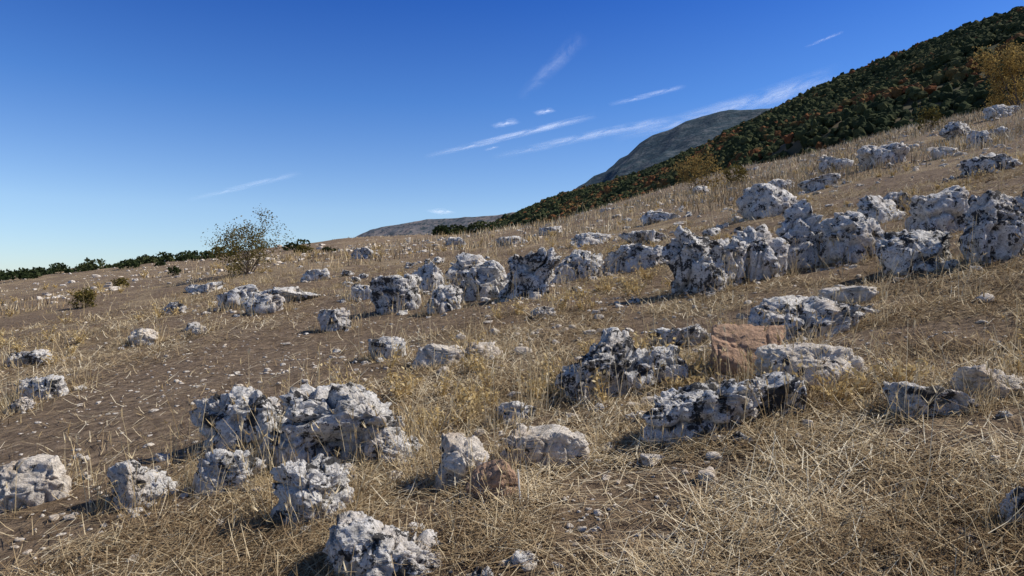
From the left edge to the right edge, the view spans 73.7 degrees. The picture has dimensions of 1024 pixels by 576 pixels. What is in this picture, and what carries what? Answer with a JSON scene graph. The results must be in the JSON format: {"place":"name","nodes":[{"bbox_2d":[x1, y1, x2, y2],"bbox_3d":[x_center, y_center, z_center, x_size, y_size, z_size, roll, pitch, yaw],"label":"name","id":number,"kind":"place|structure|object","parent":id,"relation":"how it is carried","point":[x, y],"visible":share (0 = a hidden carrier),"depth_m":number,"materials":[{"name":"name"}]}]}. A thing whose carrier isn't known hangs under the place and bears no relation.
{"place":"outdoors","nodes":[
{"label":"outdoors","id":0,"kind":"place"},
{"bbox_2d":[354,212,514,237],"bbox_3d":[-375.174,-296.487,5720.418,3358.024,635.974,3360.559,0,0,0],"label":"distant ridge","id":1,"kind":"structure","parent":0,"point":[424,227],"depth_m":5745.79,"materials":[{"name":"stone"}]},
{"bbox_2d":[0,104,1023,575],"bbox_3d":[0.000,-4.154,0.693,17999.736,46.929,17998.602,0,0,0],"label":"ground","id":2,"kind":"structure","parent":0,"point":[142,294],"depth_m":6.84,"materials":[{"name":"brown soil"}]},
{"bbox_2d":[8,396,35,412],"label":"limestone rock","id":3,"kind":"object","parent":2,"relation":"on","point":[28,403],"visible":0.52,"depth_m":7.19,"materials":[{"name":"stone"}]},
{"bbox_2d":[4,349,52,366],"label":"limestone rock","id":4,"kind":"object","parent":2,"relation":"on","point":[33,356],"visible":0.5,"depth_m":10.64,"materials":[{"name":"stone"}]},
{"bbox_2d":[0,453,71,512],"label":"limestone rock","id":5,"kind":"object","parent":2,"relation":"on","point":[45,475],"visible":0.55,"depth_m":4.26,"materials":[{"name":"grey stone"}]},
{"bbox_2d":[14,374,68,399],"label":"limestone rock","id":6,"kind":"object","parent":2,"relation":"on","point":[60,386],"visible":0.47,"depth_m":7.80,"materials":[{"name":"stone"}]},
{"bbox_2d":[69,285,96,308],"bbox_3d":[-14.329,0.320,22.908,0.826,0.827,0.871,0,0,-20],"label":"bush","id":7,"kind":"object","parent":2,"relation":"on","point":[88,298],"visible":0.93,"depth_m":22.75,"materials":[{"name":"green plant"}]},
{"bbox_2d":[110,277,129,286],"bbox_3d":[-18.856,-0.259,33.017,0.917,0.579,0.874,0,0,0],"label":"bush","id":8,"kind":"object","parent":2,"relation":"on","point":[119,282],"visible":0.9,"depth_m":32.81,"materials":[{"name":"green plant"}]},
{"bbox_2d":[128,328,157,345],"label":"limestone rock","id":9,"kind":"object","parent":2,"relation":"on","point":[147,334],"visible":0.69,"depth_m":11.90,"materials":[{"name":"stone"}]},
{"bbox_2d":[107,459,180,510],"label":"limestone rock","id":10,"kind":"object","parent":2,"relation":"on","point":[118,471],"visible":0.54,"depth_m":4.07,"materials":[{"name":"grey stone"}]},
{"bbox_2d":[0,239,310,280],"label":"scrub thicket","id":11,"kind":"object","parent":2,"relation":"on","point":[36,272],"visible":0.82,"depth_m":84.11,"materials":[{"name":"green plant"}]},
{"bbox_2d":[159,301,188,315],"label":"limestone rock","id":12,"kind":"object","parent":2,"relation":"on","point":[172,306],"visible":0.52,"depth_m":16.49,"materials":[{"name":"stone"}]},
{"bbox_2d":[166,265,181,274],"bbox_3d":[-19.287,-0.929,39.040,0.850,0.736,0.678,0,0,0],"label":"bush","id":13,"kind":"object","parent":2,"relation":"on","point":[175,270],"visible":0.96,"depth_m":38.88,"materials":[{"name":"green plant"}]},
{"bbox_2d":[191,325,207,334],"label":"limestone rock","id":14,"kind":"object","parent":2,"relation":"on","point":[195,329],"visible":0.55,"depth_m":11.83,"materials":[{"name":"stone"}]},
{"bbox_2d":[184,281,224,292],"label":"limestone rock","id":15,"kind":"object","parent":2,"relation":"on","point":[191,288],"visible":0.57,"depth_m":23.56,"materials":[{"name":"stone"}]},
{"bbox_2d":[192,448,266,495],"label":"limestone rock","id":16,"kind":"object","parent":2,"relation":"on","point":[209,467],"visible":0.49,"depth_m":4.10,"materials":[{"name":"grey stone"}]},
{"bbox_2d":[189,386,286,452],"bbox_3d":[-1.968,1.048,4.910,0.639,0.679,0.644,0,0,-26],"label":"limestone rock","id":17,"kind":"object","parent":2,"relation":"on","point":[216,403],"visible":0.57,"depth_m":4.78,"materials":[{"name":"grey stone"}]},
{"bbox_2d":[215,284,261,309],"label":"limestone rock","id":18,"kind":"object","parent":2,"relation":"on","point":[238,292],"visible":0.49,"depth_m":15.46,"materials":[{"name":"stone"}]},
{"bbox_2d":[201,203,294,277],"bbox_3d":[-11.121,-1.930,29.149,3.612,3.485,3.930,0,0,-37],"label":"hawthorn shrub","id":19,"kind":"object","parent":2,"relation":"on","point":[234,246],"visible":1,"depth_m":28.70,"materials":[{"name":"green plant"}]},
{"bbox_2d":[243,293,284,314],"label":"limestone rock","id":20,"kind":"object","parent":2,"relation":"on","point":[274,304],"visible":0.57,"depth_m":14.19,"materials":[{"name":"stone"}]},
{"bbox_2d":[276,401,287,416],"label":"limestone rock","id":21,"kind":"object","parent":2,"relation":"on","point":[279,404],"visible":0.06,"depth_m":5.10,"materials":[{"name":"stone"}]},
{"bbox_2d":[258,430,318,467],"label":"limestone rock","id":22,"kind":"object","parent":2,"relation":"on","point":[296,443],"visible":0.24,"depth_m":4.30,"materials":[{"name":"stone"}]},
{"bbox_2d":[260,286,319,301],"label":"limestone rock","id":23,"kind":"object","parent":2,"relation":"on","point":[282,291],"visible":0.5,"depth_m":15.45,"materials":[{"name":"stone"}]},
{"bbox_2d":[293,244,313,253],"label":"bush","id":24,"kind":"object","parent":2,"relation":"on","point":[302,248],"visible":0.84,"depth_m":67.38,"materials":[{"name":"green plant"}]},
{"bbox_2d":[270,453,353,529],"bbox_3d":[-1.041,1.165,3.574,0.432,0.567,0.279,0,0,-19],"label":"limestone rock","id":25,"kind":"object","parent":2,"relation":"on","point":[321,472],"visible":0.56,"depth_m":3.54,"materials":[{"name":"grey stone"}]},
{"bbox_2d":[300,268,330,282],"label":"limestone rock","id":26,"kind":"object","parent":2,"relation":"on","point":[324,273],"visible":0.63,"depth_m":21.74,"materials":[{"name":"stone"}]},
{"bbox_2d":[320,246,338,251],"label":"bush","id":27,"kind":"object","parent":2,"relation":"on","point":[327,248],"visible":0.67,"depth_m":65.80,"materials":[{"name":"green plant"}]},
{"bbox_2d":[317,307,351,331],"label":"limestone rock","id":28,"kind":"object","parent":2,"relation":"on","point":[324,318],"visible":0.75,"depth_m":10.48,"materials":[{"name":"stone"}]},
{"bbox_2d":[279,381,406,462],"bbox_3d":[-1.100,1.067,4.490,0.920,0.881,0.550,0,0,0],"label":"limestone rock","id":29,"kind":"object","parent":2,"relation":"on","point":[340,400],"visible":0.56,"depth_m":4.36,"materials":[{"name":"grey stone"}]},
{"bbox_2d":[348,283,371,300],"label":"limestone rock","id":30,"kind":"object","parent":2,"relation":"on","point":[357,289],"visible":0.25,"depth_m":14.52,"materials":[{"name":"stone"}]},
{"bbox_2d":[351,247,379,258],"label":"limestone rock","id":31,"kind":"object","parent":2,"relation":"on","point":[365,253],"visible":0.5,"depth_m":31.55,"materials":[{"name":"stone"}]},
{"bbox_2d":[323,511,444,575],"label":"limestone rock","id":32,"kind":"object","parent":2,"relation":"on","point":[377,543],"visible":0.8,"depth_m":2.83,"materials":[{"name":"white stone"}]},
{"bbox_2d":[367,336,405,358],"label":"limestone rock","id":33,"kind":"object","parent":2,"relation":"on","point":[388,345],"visible":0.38,"depth_m":7.41,"materials":[{"name":"stone"}]},
{"bbox_2d":[364,433,422,465],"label":"limestone rock","id":34,"kind":"object","parent":2,"relation":"on","point":[389,440],"visible":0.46,"depth_m":4.23,"materials":[{"name":"stone"}]},
{"bbox_2d":[369,273,421,314],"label":"limestone rock","id":35,"kind":"object","parent":2,"relation":"on","point":[407,283],"visible":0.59,"depth_m":11.80,"materials":[{"name":"grey stone"}]},
{"bbox_2d":[412,261,443,291],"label":"limestone rock","id":36,"kind":"object","parent":2,"relation":"on","point":[430,271],"visible":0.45,"depth_m":14.49,"materials":[{"name":"stone"}]},
{"bbox_2d":[411,343,468,367],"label":"limestone rock","id":37,"kind":"object","parent":2,"relation":"on","point":[425,354],"visible":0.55,"depth_m":6.75,"materials":[{"name":"stone"}]},
{"bbox_2d":[426,284,462,313],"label":"limestone rock","id":38,"kind":"object","parent":2,"relation":"on","point":[440,294],"visible":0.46,"depth_m":10.95,"materials":[{"name":"stone"}]},
{"bbox_2d":[446,237,464,244],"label":"limestone rock","id":39,"kind":"object","parent":2,"relation":"on","point":[454,239],"visible":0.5,"depth_m":37.81,"materials":[{"name":"stone"}]},
{"bbox_2d":[433,432,489,490],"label":"limestone rock","id":40,"kind":"object","parent":2,"relation":"on","point":[456,446],"visible":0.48,"depth_m":3.74,"materials":[{"name":"grey stone"}]},
{"bbox_2d":[443,252,486,285],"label":"limestone rock","id":41,"kind":"object","parent":2,"relation":"on","point":[466,259],"visible":0.35,"depth_m":14.92,"materials":[{"name":"stone"}]},
{"bbox_2d":[431,221,499,234],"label":"distant tree line","id":42,"kind":"object","parent":2,"relation":"on","point":[439,229],"visible":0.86,"depth_m":111.46,"materials":[{"name":"green plant"}]},
{"bbox_2d":[460,260,508,300],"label":"limestone rock","id":43,"kind":"object","parent":2,"relation":"on","point":[482,271],"visible":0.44,"depth_m":11.60,"materials":[{"name":"grey stone"}]},
{"bbox_2d":[466,342,502,359],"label":"limestone rock","id":44,"kind":"object","parent":2,"relation":"on","point":[481,347],"visible":0.41,"depth_m":6.85,"materials":[{"name":"stone"}]},
{"bbox_2d":[465,459,520,501],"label":"sandstone rock","id":45,"kind":"object","parent":2,"relation":"on","point":[491,470],"visible":0.61,"depth_m":3.48,"materials":[{"name":"brown stone"}]},
{"bbox_2d":[4,114,1015,575],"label":"rock fragments","id":46,"kind":"object","parent":2,"relation":"on","point":[522,556],"visible":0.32,"depth_m":4.87,"materials":[{"name":"stone"}]},
{"bbox_2d":[0,98,1023,575],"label":"tall grass stems","id":47,"kind":"object","parent":2,"relation":"on","point":[528,382],"visible":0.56,"depth_m":4.41,"materials":[{"name":"plant"}]},
{"bbox_2d":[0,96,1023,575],"bbox_3d":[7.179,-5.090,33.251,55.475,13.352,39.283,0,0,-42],"label":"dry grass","id":48,"kind":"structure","parent":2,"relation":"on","point":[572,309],"depth_m":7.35,"materials":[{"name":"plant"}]},
{"bbox_2d":[0,122,1023,435],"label":"dry thistle plants","id":49,"kind":"object","parent":2,"relation":"on","point":[480,364],"visible":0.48,"depth_m":5.83,"materials":[{"name":"beige plant"}]},
{"bbox_2d":[0,101,1023,315],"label":"distant dry grass","id":50,"kind":"structure","parent":2,"relation":"on","point":[799,171],"depth_m":39.18,"materials":[{"name":"plant"}]},
{"bbox_2d":[0,184,1023,575],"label":"pebbles","id":51,"kind":"object","parent":2,"relation":"on","point":[582,528],"visible":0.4,"depth_m":3.95,"materials":[{"name":"stone"}]},
{"bbox_2d":[495,236,528,245],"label":"limestone rock","id":52,"kind":"object","parent":2,"relation":"on","point":[507,239],"visible":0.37,"depth_m":31.21,"materials":[{"name":"stone"}]},
{"bbox_2d":[1,116,1023,571],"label":"scattered stones","id":53,"kind":"object","parent":2,"relation":"on","point":[645,460],"visible":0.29,"depth_m":8.39,"materials":[{"name":"stone"}]},
{"bbox_2d":[495,401,536,425],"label":"limestone rock","id":54,"kind":"object","parent":2,"relation":"on","point":[499,409],"visible":0.54,"depth_m":4.83,"materials":[{"name":"stone"}]},
{"bbox_2d":[517,469,520,504],"bbox_3d":[0.037,1.003,3.404,0.011,0.178,0.100,0,0,-11],"label":"dry stick","id":55,"kind":"object","parent":2,"relation":"on","point":[519,483],"visible":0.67,"depth_m":3.41,"materials":[{"name":"grey wood"}]},
{"bbox_2d":[498,247,561,300],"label":"limestone rock","id":56,"kind":"object","parent":2,"relation":"on","point":[534,272],"visible":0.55,"depth_m":10.90,"materials":[{"name":"grey stone"}]},
{"bbox_2d":[530,306,555,317],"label":"limestone rock","id":57,"kind":"object","parent":2,"relation":"on","point":[543,309],"visible":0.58,"depth_m":8.99,"materials":[{"name":"stone"}]},
{"bbox_2d":[500,424,589,467],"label":"limestone rock","id":58,"kind":"object","parent":2,"relation":"on","point":[570,443],"visible":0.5,"depth_m":3.89,"materials":[{"name":"grey stone"}]},
{"bbox_2d":[537,226,563,235],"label":"limestone rock","id":59,"kind":"object","parent":2,"relation":"on","point":[543,229],"visible":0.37,"depth_m":36.23,"materials":[{"name":"stone"}]},
{"bbox_2d":[549,249,604,283],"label":"limestone rock","id":60,"kind":"object","parent":2,"relation":"on","point":[574,258],"visible":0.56,"depth_m":12.71,"materials":[{"name":"stone"}]},
{"bbox_2d":[570,232,610,246],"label":"limestone rock","id":61,"kind":"object","parent":2,"relation":"on","point":[589,237],"visible":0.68,"depth_m":22.17,"materials":[{"name":"stone"}]},
{"bbox_2d":[184,125,1008,330],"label":"rock outcrops","id":62,"kind":"object","parent":2,"relation":"on","point":[705,233],"visible":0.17,"depth_m":21.21,"materials":[{"name":"stone"}]},
{"bbox_2d":[555,327,658,404],"bbox_3d":[0.791,0.723,5.249,0.878,0.840,0.535,0,0,-7],"label":"limestone rock","id":63,"kind":"object","parent":2,"relation":"on","point":[624,355],"visible":0.59,"depth_m":5.12,"materials":[{"name":"grey stone"}]},
{"bbox_2d":[604,242,667,273],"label":"limestone rock","id":64,"kind":"object","parent":2,"relation":"on","point":[632,253],"visible":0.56,"depth_m":12.72,"materials":[{"name":"stone"}]},
{"bbox_2d":[618,229,666,243],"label":"limestone rock","id":65,"kind":"object","parent":2,"relation":"on","point":[635,236],"visible":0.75,"depth_m":18.52,"materials":[{"name":"stone"}]},
{"bbox_2d":[640,210,680,225],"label":"limestone rock","id":66,"kind":"object","parent":2,"relation":"on","point":[649,217],"visible":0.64,"depth_m":27.68,"materials":[{"name":"stone"}]},
{"bbox_2d":[643,344,689,388],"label":"limestone rock","id":67,"kind":"object","parent":2,"relation":"on","point":[657,355],"visible":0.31,"depth_m":5.17,"materials":[{"name":"stone"}]},
{"bbox_2d":[648,324,707,347],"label":"limestone rock","id":68,"kind":"object","parent":2,"relation":"on","point":[697,332],"visible":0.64,"depth_m":6.44,"materials":[{"name":"stone"}]},
{"bbox_2d":[661,225,727,295],"bbox_3d":[2.565,-0.145,9.498,0.900,1.478,0.629,0,0,29],"label":"limestone rock","id":69,"kind":"object","parent":2,"relation":"on","point":[687,253],"visible":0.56,"depth_m":9.34,"materials":[{"name":"grey stone"}]},
{"bbox_2d":[674,145,727,189],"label":"autumn shrub","id":70,"kind":"object","parent":2,"relation":"on","point":[696,167],"visible":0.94,"depth_m":44.94,"materials":[{"name":"yellow plant"}]},
{"bbox_2d":[692,185,709,193],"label":"limestone rock","id":71,"kind":"object","parent":2,"relation":"on","point":[702,188],"visible":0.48,"depth_m":42.86,"materials":[{"name":"stone"}]},
{"bbox_2d":[641,377,762,447],"bbox_3d":[1.120,0.799,4.140,0.740,0.516,0.500,0,0,0],"label":"limestone rock","id":72,"kind":"object","parent":2,"relation":"on","point":[690,404],"visible":0.6,"depth_m":3.95,"materials":[{"name":"grey stone"}]},
{"bbox_2d":[709,237,747,286],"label":"limestone rock","id":73,"kind":"object","parent":2,"relation":"on","point":[729,248],"visible":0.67,"depth_m":9.38,"materials":[{"name":"stone"}]},
{"bbox_2d":[722,162,748,185],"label":"autumn shrub","id":74,"kind":"object","parent":2,"relation":"on","point":[736,172],"visible":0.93,"depth_m":47.04,"materials":[{"name":"green plant"}]},
{"bbox_2d":[709,323,785,377],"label":"sandstone rock","id":75,"kind":"object","parent":2,"relation":"on","point":[739,334],"visible":0.43,"depth_m":5.19,"materials":[{"name":"brown stone"}]},
{"bbox_2d":[732,223,789,280],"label":"limestone rock","id":76,"kind":"object","parent":2,"relation":"on","point":[766,248],"visible":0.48,"depth_m":9.47,"materials":[{"name":"grey stone"}]},
{"bbox_2d":[736,183,798,219],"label":"limestone rock","id":77,"kind":"object","parent":2,"relation":"on","point":[754,201],"visible":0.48,"depth_m":18.90,"materials":[{"name":"grey stone"}]},
{"bbox_2d":[745,371,807,420],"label":"limestone rock","id":78,"kind":"object","parent":2,"relation":"on","point":[777,392],"visible":0.43,"depth_m":4.11,"materials":[{"name":"grey stone"}]},
{"bbox_2d":[768,179,793,189],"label":"limestone rock","id":79,"kind":"object","parent":2,"relation":"on","point":[779,182],"visible":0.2,"depth_m":31.04,"materials":[{"name":"stone"}]},
{"bbox_2d":[776,199,823,268],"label":"limestone rock","id":80,"kind":"object","parent":2,"relation":"on","point":[801,224],"visible":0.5,"depth_m":10.11,"materials":[{"name":"grey stone"}]},
{"bbox_2d":[748,295,864,341],"bbox_3d":[2.660,0.357,6.300,1.160,0.592,0.820,0,0,0],"label":"limestone rock","id":81,"kind":"object","parent":2,"relation":"on","point":[823,305],"visible":0.51,"depth_m":6.02,"materials":[{"name":"grey stone"}]},
{"bbox_2d":[754,342,867,387],"bbox_3d":[2.050,0.613,4.750,0.740,0.458,0.500,0,0,0],"label":"limestone rock","id":82,"kind":"object","parent":2,"relation":"on","point":[833,355],"visible":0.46,"depth_m":4.63,"materials":[{"name":"grey stone"}]},
{"bbox_2d":[797,173,840,192],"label":"limestone rock","id":83,"kind":"object","parent":2,"relation":"on","point":[815,183],"visible":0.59,"depth_m":26.08,"materials":[{"name":"stone"}]},
{"bbox_2d":[818,156,853,172],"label":"limestone rock","id":84,"kind":"object","parent":2,"relation":"on","point":[826,162],"visible":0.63,"depth_m":33.39,"materials":[{"name":"stone"}]},
{"bbox_2d":[817,285,878,303],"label":"limestone rock","id":85,"kind":"object","parent":2,"relation":"on","point":[846,292],"visible":0.53,"depth_m":7.18,"materials":[{"name":"stone"}]},
{"bbox_2d":[819,210,883,263],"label":"limestone rock","id":86,"kind":"object","parent":2,"relation":"on","point":[845,227],"visible":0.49,"depth_m":9.62,"materials":[{"name":"grey stone"}]},
{"bbox_2d":[856,195,905,223],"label":"limestone rock","id":87,"kind":"object","parent":2,"relation":"on","point":[868,206],"visible":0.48,"depth_m":13.26,"materials":[{"name":"stone"}]},
{"bbox_2d":[856,142,909,169],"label":"limestone rock","id":88,"kind":"object","parent":2,"relation":"on","point":[868,154],"visible":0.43,"depth_m":29.79,"materials":[{"name":"stone"}]},
{"bbox_2d":[883,191,911,210],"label":"limestone rock","id":89,"kind":"object","parent":2,"relation":"on","point":[891,195],"visible":0.37,"depth_m":13.92,"materials":[{"name":"stone"}]},
{"bbox_2d":[874,228,951,276],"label":"limestone rock","id":90,"kind":"object","parent":2,"relation":"on","point":[892,242],"visible":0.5,"depth_m":8.13,"materials":[{"name":"grey stone"}]},
{"bbox_2d":[914,106,946,130],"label":"autumn shrub","id":91,"kind":"object","parent":2,"relation":"on","point":[927,115],"visible":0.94,"depth_m":54.67,"materials":[{"name":"green plant"}]},
{"bbox_2d":[883,381,983,419],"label":"limestone rock","id":92,"kind":"object","parent":2,"relation":"on","point":[951,396],"visible":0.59,"depth_m":3.67,"materials":[{"name":"grey stone"}]},
{"bbox_2d":[905,185,970,232],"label":"limestone rock","id":93,"kind":"object","parent":2,"relation":"on","point":[946,208],"visible":0.46,"depth_m":10.04,"materials":[{"name":"grey stone"}]},
{"bbox_2d":[930,146,959,159],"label":"limestone rock","id":94,"kind":"object","parent":2,"relation":"on","point":[938,152],"visible":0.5,"depth_m":27.48,"materials":[{"name":"stone"}]},
{"bbox_2d":[939,121,970,139],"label":"limestone rock","id":95,"kind":"object","parent":2,"relation":"on","point":[956,128],"visible":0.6,"depth_m":39.10,"materials":[{"name":"stone"}]},
{"bbox_2d":[966,130,992,147],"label":"limestone rock","id":96,"kind":"object","parent":2,"relation":"on","point":[982,133],"visible":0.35,"depth_m":29.45,"materials":[{"name":"stone"}]},
{"bbox_2d":[950,364,1023,398],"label":"limestone rock","id":97,"kind":"object","parent":2,"relation":"on","point":[976,372],"visible":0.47,"depth_m":3.84,"materials":[{"name":"stone"}]},
{"bbox_2d":[957,190,1023,265],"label":"limestone rock","id":98,"kind":"object","parent":2,"relation":"on","point":[998,222],"visible":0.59,"depth_m":7.78,"materials":[{"name":"grey stone"}]},
{"bbox_2d":[959,152,1021,175],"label":"limestone rock","id":99,"kind":"object","parent":2,"relation":"on","point":[987,162],"visible":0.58,"depth_m":17.25,"materials":[{"name":"stone"}]},
{"bbox_2d":[970,36,1023,113],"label":"yellow autumn tree","id":100,"kind":"object","parent":2,"relation":"on","point":[999,83],"visible":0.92,"depth_m":55.21,"materials":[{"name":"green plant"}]},
{"bbox_2d":[983,104,1018,119],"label":"limestone rock","id":101,"kind":"object","parent":2,"relation":"on","point":[997,109],"visible":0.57,"depth_m":44.51,"materials":[{"name":"stone"}]},
{"bbox_2d":[997,486,1023,527],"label":"limestone rock","id":102,"kind":"object","parent":2,"relation":"on","point":[1019,493],"visible":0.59,"depth_m":2.54,"materials":[{"name":"stone"}]},
{"bbox_2d":[1015,191,1023,215],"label":"limestone rock","id":103,"kind":"object","parent":2,"relation":"on","point":[1019,199],"visible":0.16,"depth_m":8.19,"materials":[{"name":"stone"}]},
{"bbox_2d":[0,0,1023,272],"label":"sky","id":104,"kind":"structure","parent":0,"point":[129,129],"materials":[{"name":"blue"}]},
{"bbox_2d":[576,108,772,188],"bbox_3d":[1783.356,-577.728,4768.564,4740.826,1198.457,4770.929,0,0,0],"label":"distant mountain","id":105,"kind":"structure","parent":0,"point":[652,150],"depth_m":4419.95,"materials":[{"name":"grey stone"}]},
{"bbox_2d":[759,42,1019,162],"bbox_3d":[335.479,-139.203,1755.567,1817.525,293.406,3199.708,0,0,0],"label":"forested mountainside","id":106,"kind":"structure","parent":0,"point":[796,147],"depth_m":527.96,"materials":[{"name":"plant"}]},
{"bbox_2d":[473,6,1023,232],"bbox_3d":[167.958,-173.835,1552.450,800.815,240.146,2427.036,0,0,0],"label":"forest trees","id":107,"kind":"object","parent":106,"relation":"on","point":[866,94],"visible":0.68,"depth_m":651.18,"materials":[{"name":"green plant"}]}
]}

